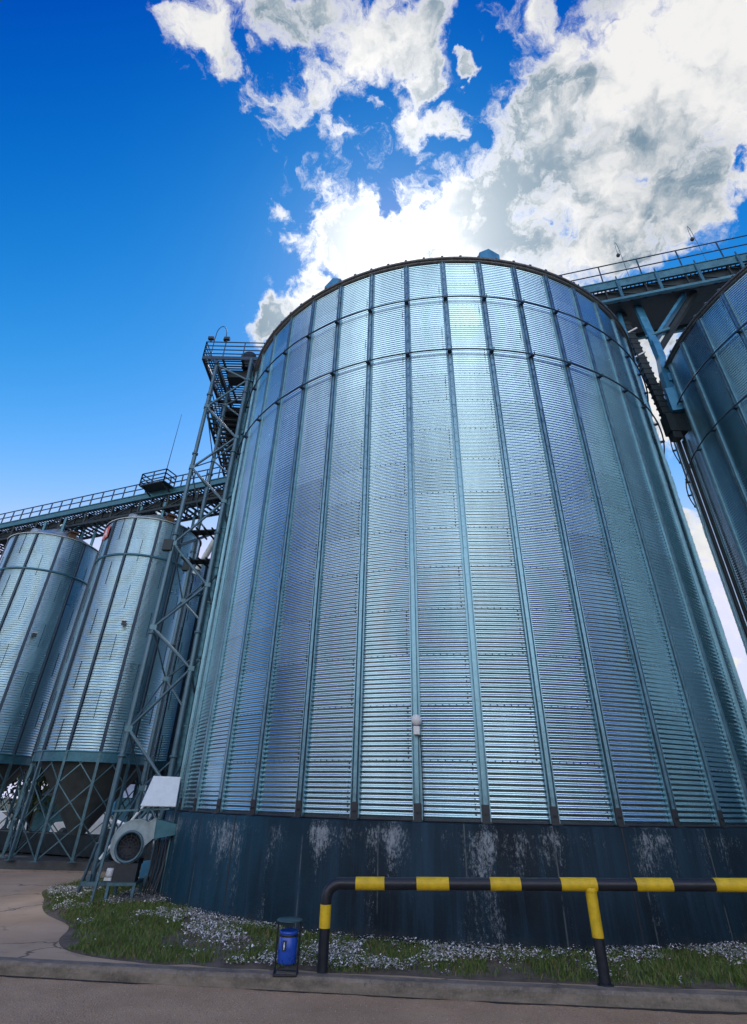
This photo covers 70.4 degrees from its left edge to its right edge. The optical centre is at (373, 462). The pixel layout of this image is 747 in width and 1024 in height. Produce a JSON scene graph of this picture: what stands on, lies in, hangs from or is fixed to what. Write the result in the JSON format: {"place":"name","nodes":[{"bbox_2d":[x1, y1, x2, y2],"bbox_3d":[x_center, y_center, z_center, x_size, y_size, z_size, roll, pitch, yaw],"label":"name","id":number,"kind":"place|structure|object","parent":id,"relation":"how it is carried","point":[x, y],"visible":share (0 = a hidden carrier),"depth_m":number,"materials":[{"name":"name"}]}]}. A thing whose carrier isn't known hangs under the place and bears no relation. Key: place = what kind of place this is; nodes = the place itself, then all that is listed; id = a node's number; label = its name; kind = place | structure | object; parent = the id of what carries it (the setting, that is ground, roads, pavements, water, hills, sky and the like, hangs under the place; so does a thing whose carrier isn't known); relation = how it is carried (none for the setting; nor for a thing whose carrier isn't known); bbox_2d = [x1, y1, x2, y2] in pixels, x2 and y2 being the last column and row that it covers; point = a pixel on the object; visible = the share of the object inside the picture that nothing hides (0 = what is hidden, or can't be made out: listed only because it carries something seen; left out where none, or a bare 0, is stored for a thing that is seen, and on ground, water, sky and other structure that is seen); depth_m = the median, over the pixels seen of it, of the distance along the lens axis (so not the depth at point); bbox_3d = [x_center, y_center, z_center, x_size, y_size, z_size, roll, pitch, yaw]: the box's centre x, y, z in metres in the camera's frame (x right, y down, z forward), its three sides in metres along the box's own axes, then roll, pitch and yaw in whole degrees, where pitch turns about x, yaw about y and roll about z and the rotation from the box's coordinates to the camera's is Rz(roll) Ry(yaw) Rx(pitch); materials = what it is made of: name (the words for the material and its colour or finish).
{"place":"outdoors","nodes":[
{"label":"outdoors","id":0,"kind":"place"},
{"bbox_2d":[0,811,26,829],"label":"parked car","id":1,"kind":"object","parent":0,"point":[3,815],"visible":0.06,"depth_m":32.58,"materials":[{"name":"white paint"}]},
{"bbox_2d":[0,798,36,830],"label":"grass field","id":2,"kind":"structure","parent":0,"point":[8,805],"depth_m":124.92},
{"bbox_2d":[8,811,34,825],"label":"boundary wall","id":3,"kind":"structure","parent":2,"relation":"on","point":[31,821],"depth_m":46.36,"materials":[{"name":"concrete"}]},
{"bbox_2d":[1,768,56,829],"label":"tree","id":4,"kind":"object","parent":2,"relation":"on","point":[42,782],"visible":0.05,"depth_m":39.71,"materials":[{"name":"green plant"}]},
{"bbox_2d":[31,784,160,831],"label":"storage shed","id":5,"kind":"structure","parent":2,"relation":"on","point":[38,821],"depth_m":40.39,"materials":[{"name":"grey metal"}]},
{"bbox_2d":[0,976,746,1023],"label":"road","id":6,"kind":"structure","parent":0,"point":[35,1001],"depth_m":7.56,"materials":[{"name":"grey asphalt"}]},
{"bbox_2d":[0,957,746,1011],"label":"kerb","id":7,"kind":"structure","parent":6,"relation":"on","point":[626,997],"depth_m":8.19,"materials":[{"name":"concrete"}]},
{"bbox_2d":[272,916,302,976],"bbox_3d":[-1.392,7.853,8.613,0.440,0.695,0.440,1,-33,0],"label":"litter bin","id":8,"kind":"object","parent":7,"relation":"on","point":[287,946],"visible":1,"depth_m":8.54,"materials":[{"name":"blue paint"}]},
{"bbox_2d":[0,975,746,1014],"bbox_3d":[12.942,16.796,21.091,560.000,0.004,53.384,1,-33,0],"label":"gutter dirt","id":9,"kind":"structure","parent":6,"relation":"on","point":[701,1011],"depth_m":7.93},
{"bbox_2d":[0,841,746,991],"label":"ground","id":10,"kind":"structure","parent":0,"point":[30,927],"depth_m":11.31,"materials":[{"name":"concrete"}]},
{"bbox_2d":[0,844,153,871],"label":"silo foundation","id":11,"kind":"object","parent":10,"relation":"on","point":[21,861],"depth_m":19.60,"materials":[{"name":"concrete"}]},
{"bbox_2d":[0,525,97,829],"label":"hopper silo","id":12,"kind":"object","parent":11,"relation":"on","point":[45,575],"visible":0.82,"depth_m":26.55,"materials":[{"name":"metal"}]},
{"bbox_2d":[0,829,152,860],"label":"discharge conveyor","id":13,"kind":"object","parent":11,"relation":"on","point":[67,841],"visible":0.43,"depth_m":21.30,"materials":[{"name":"metal"}]},
{"bbox_2d":[0,510,201,862],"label":"hopper silo","id":14,"kind":"object","parent":11,"relation":"on","point":[78,748],"visible":0.86,"depth_m":23.02,"materials":[{"name":"metal"}]},
{"bbox_2d":[102,525,110,540],"bbox_3d":[-13.637,3.587,27.004,0.040,0.667,0.693,28,-41,-35],"label":"sign plate","id":15,"kind":"object","parent":14,"relation":"attached to","point":[106,532],"visible":1,"depth_m":26.94,"materials":[{"name":"metal"}]},
{"bbox_2d":[0,464,228,554],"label":"conveyor gallery","id":16,"kind":"object","parent":14,"relation":"on","point":[84,522],"visible":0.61,"depth_m":30.27,"materials":[{"name":"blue metal"}]},
{"bbox_2d":[139,414,181,500],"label":"service balcony","id":17,"kind":"structure","parent":16,"relation":"attached to","point":[163,484],"depth_m":28.86,"materials":[{"name":"metal"}]},
{"bbox_2d":[127,564,208,850],"bbox_3d":[-9.695,12.454,30.282,5.020,15.491,5.020,-1,-33,4],"label":"hopper silo","id":18,"kind":"object","parent":11,"relation":"on","point":[166,741],"visible":0.12,"depth_m":27.94,"materials":[{"name":"metal"}]},
{"bbox_2d":[49,812,123,834],"bbox_3d":[-18.427,23.614,34.477,4.267,1.422,1.825,6,-33,-7],"label":"parked car","id":19,"kind":"object","parent":10,"relation":"on","point":[60,826],"visible":0.22,"depth_m":33.74,"materials":[{"name":"white paint"}]},
{"bbox_2d":[659,265,746,654],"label":"grain silo","id":20,"kind":"object","parent":10,"relation":"on","point":[705,365],"visible":0.77,"depth_m":21.83,"materials":[{"name":"metal"}]},
{"bbox_2d":[621,291,697,441],"bbox_3d":[15.137,-4.885,26.321,4.020,8.847,0.990,-10,-35,18],"label":"cable tray","id":21,"kind":"object","parent":20,"relation":"attached to","point":[675,427],"visible":0.81,"depth_m":26.14,"materials":[{"name":"metal"}]},
{"bbox_2d":[649,339,683,412],"bbox_3d":[14.448,-4.301,25.861,0.960,4.539,0.484,-8,-34,14],"label":"chute pipe","id":22,"kind":"object","parent":20,"relation":"attached to","point":[671,395],"visible":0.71,"depth_m":25.58,"materials":[{"name":"blue metal"}]},
{"bbox_2d":[677,440,746,638],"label":"downpipe","id":23,"kind":"object","parent":20,"relation":"attached to","point":[725,572],"visible":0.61,"depth_m":21.96,"materials":[{"name":"metal"}]},
{"bbox_2d":[0,0,746,797],"label":"sky","id":24,"kind":"structure","parent":0,"point":[173,173],"materials":[{"name":"blue"}]},
{"bbox_2d":[42,873,746,990],"bbox_3d":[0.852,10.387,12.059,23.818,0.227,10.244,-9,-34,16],"label":"grass","id":25,"kind":"structure","parent":0,"point":[126,949],"depth_m":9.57,"materials":[{"name":"green plant"}]},
{"bbox_2d":[77,806,144,902],"bbox_3d":[-7.630,10.706,14.711,1.523,2.242,1.496,-8,-34,14],"label":"leaning frame","id":26,"kind":"object","parent":25,"relation":"on","point":[106,850],"visible":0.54,"depth_m":14.44,"materials":[{"name":"grey metal"}]},
{"bbox_2d":[81,817,176,903],"bbox_3d":[-6.456,10.815,14.499,2.459,1.856,1.359,1,-33,0],"label":"aeration blower","id":27,"kind":"object","parent":25,"relation":"on","point":[131,840],"visible":0.99,"depth_m":14.22,"materials":[{"name":"blue paint"}]},
{"bbox_2d":[113,776,182,894],"bbox_3d":[-6.303,10.108,14.308,1.665,2.860,0.932,11,-34,-15],"label":"rain cover","id":28,"kind":"object","parent":25,"relation":"on","point":[162,791],"visible":0.86,"depth_m":14.83,"materials":[{"name":"metal"}]},
{"bbox_2d":[82,358,252,888],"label":"lattice tower","id":29,"kind":"structure","parent":25,"relation":"on","point":[170,546],"depth_m":20.45,"materials":[{"name":"metal"}]},
{"bbox_2d":[178,535,209,546],"bbox_3d":[-7.893,3.413,24.311,0.222,2.707,4.085,-1,-33,4],"label":"grain spout","id":30,"kind":"object","parent":29,"relation":"attached to","point":[188,542],"visible":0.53,"depth_m":22.92,"materials":[{"name":"metal"}]},
{"bbox_2d":[193,535,214,574],"bbox_3d":[-7.461,3.913,24.149,1.605,2.275,0.360,-20,-38,29],"label":"grain spout","id":31,"kind":"object","parent":29,"relation":"attached to","point":[208,551],"visible":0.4,"depth_m":24.00,"materials":[{"name":"metal"}]},
{"bbox_2d":[202,341,264,406],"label":"tower platform","id":32,"kind":"structure","parent":29,"relation":"on","point":[233,380],"depth_m":27.45,"materials":[{"name":"metal"}]},
{"bbox_2d":[208,336,214,341],"bbox_3d":[-8.478,-6.433,27.634,0.293,0.307,0.160,1,-33,0],"label":"floodlight","id":33,"kind":"object","parent":32,"relation":"attached to","point":[211,338],"visible":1,"depth_m":27.63,"materials":[{"name":"black metal"}]},
{"bbox_2d":[210,326,226,355],"bbox_3d":[-8.062,-6.302,27.841,0.694,2.488,0.227,1,-33,0],"label":"gooseneck lamp","id":34,"kind":"object","parent":32,"relation":"on","point":[216,334],"visible":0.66,"depth_m":28.13,"materials":[{"name":"grey metal"}]},
{"bbox_2d":[207,390,240,476],"bbox_3d":[-9.032,2.655,39.428,2.587,2.291,22.691,4,-33,-4],"label":"support bracket","id":35,"kind":"object","parent":32,"relation":"attached to","point":[230,420],"visible":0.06,"depth_m":30.70,"materials":[{"name":"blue metal"}]},
{"bbox_2d":[138,351,255,884],"bbox_3d":[-6.719,3.639,22.275,1.029,22.333,0.750,-3,-33,7],"label":"bucket elevator","id":36,"kind":"object","parent":25,"relation":"on","point":[144,868],"visible":0.37,"depth_m":20.54,"materials":[{"name":"metal"}]},
{"bbox_2d":[47,872,746,982],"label":"flower drift","id":37,"kind":"object","parent":25,"relation":"on","point":[208,932],"visible":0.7,"depth_m":9.78,"materials":[{"name":"white plant"}]},
{"bbox_2d":[152,249,746,952],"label":"grain silo","id":38,"kind":"object","parent":25,"relation":"on","point":[458,521],"visible":1,"depth_m":14.08,"materials":[{"name":"metal"}]},
{"bbox_2d":[167,365,252,807],"bbox_3d":[-6.267,3.041,22.011,0.318,19.060,0.477,11,-34,-15],"label":"ladder","id":39,"kind":"object","parent":38,"relation":"attached to","point":[209,588],"visible":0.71,"depth_m":20.33,"materials":[{"name":"grey metal"}]},
{"bbox_2d":[411,714,423,820],"bbox_3d":[0.971,6.676,11.697,0.246,2.049,0.140,1,-33,0],"label":"wall lamp","id":40,"kind":"object","parent":38,"relation":"attached to","point":[416,720],"visible":1,"depth_m":12.04,"materials":[{"name":"grey plastic"}]},
{"bbox_2d":[616,292,686,415],"bbox_3d":[14.605,-5.499,26.576,4.062,8.572,1.344,-3,-33,7],"label":"gallery support","id":41,"kind":"object","parent":38,"relation":"attached to","point":[650,334],"visible":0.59,"depth_m":27.72,"materials":[{"name":"blue metal"}]},
{"bbox_2d":[561,235,746,339],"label":"conveyor gallery","id":42,"kind":"object","parent":38,"relation":"on","point":[657,299],"visible":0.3,"depth_m":28.27,"materials":[{"name":"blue metal"}]},
{"bbox_2d":[614,243,628,275],"bbox_3d":[13.801,-11.390,29.658,0.244,3.078,0.244,-27,-42,37],"label":"gooseneck lamp","id":43,"kind":"object","parent":42,"relation":"on","point":[617,254],"visible":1,"depth_m":29.80,"materials":[{"name":"grey metal"}]},
{"bbox_2d":[687,226,705,259],"bbox_3d":[17.415,-11.903,28.726,0.244,3.078,0.244,-27,-42,37],"label":"gooseneck lamp","id":44,"kind":"object","parent":42,"relation":"on","point":[691,238],"visible":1,"depth_m":28.89,"materials":[{"name":"grey metal"}]},
{"bbox_2d":[317,877,746,986],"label":"barrier rail","id":45,"kind":"object","parent":25,"relation":"on","point":[590,886],"visible":1,"depth_m":8.84,"materials":[{"name":"metal"}]}
]}

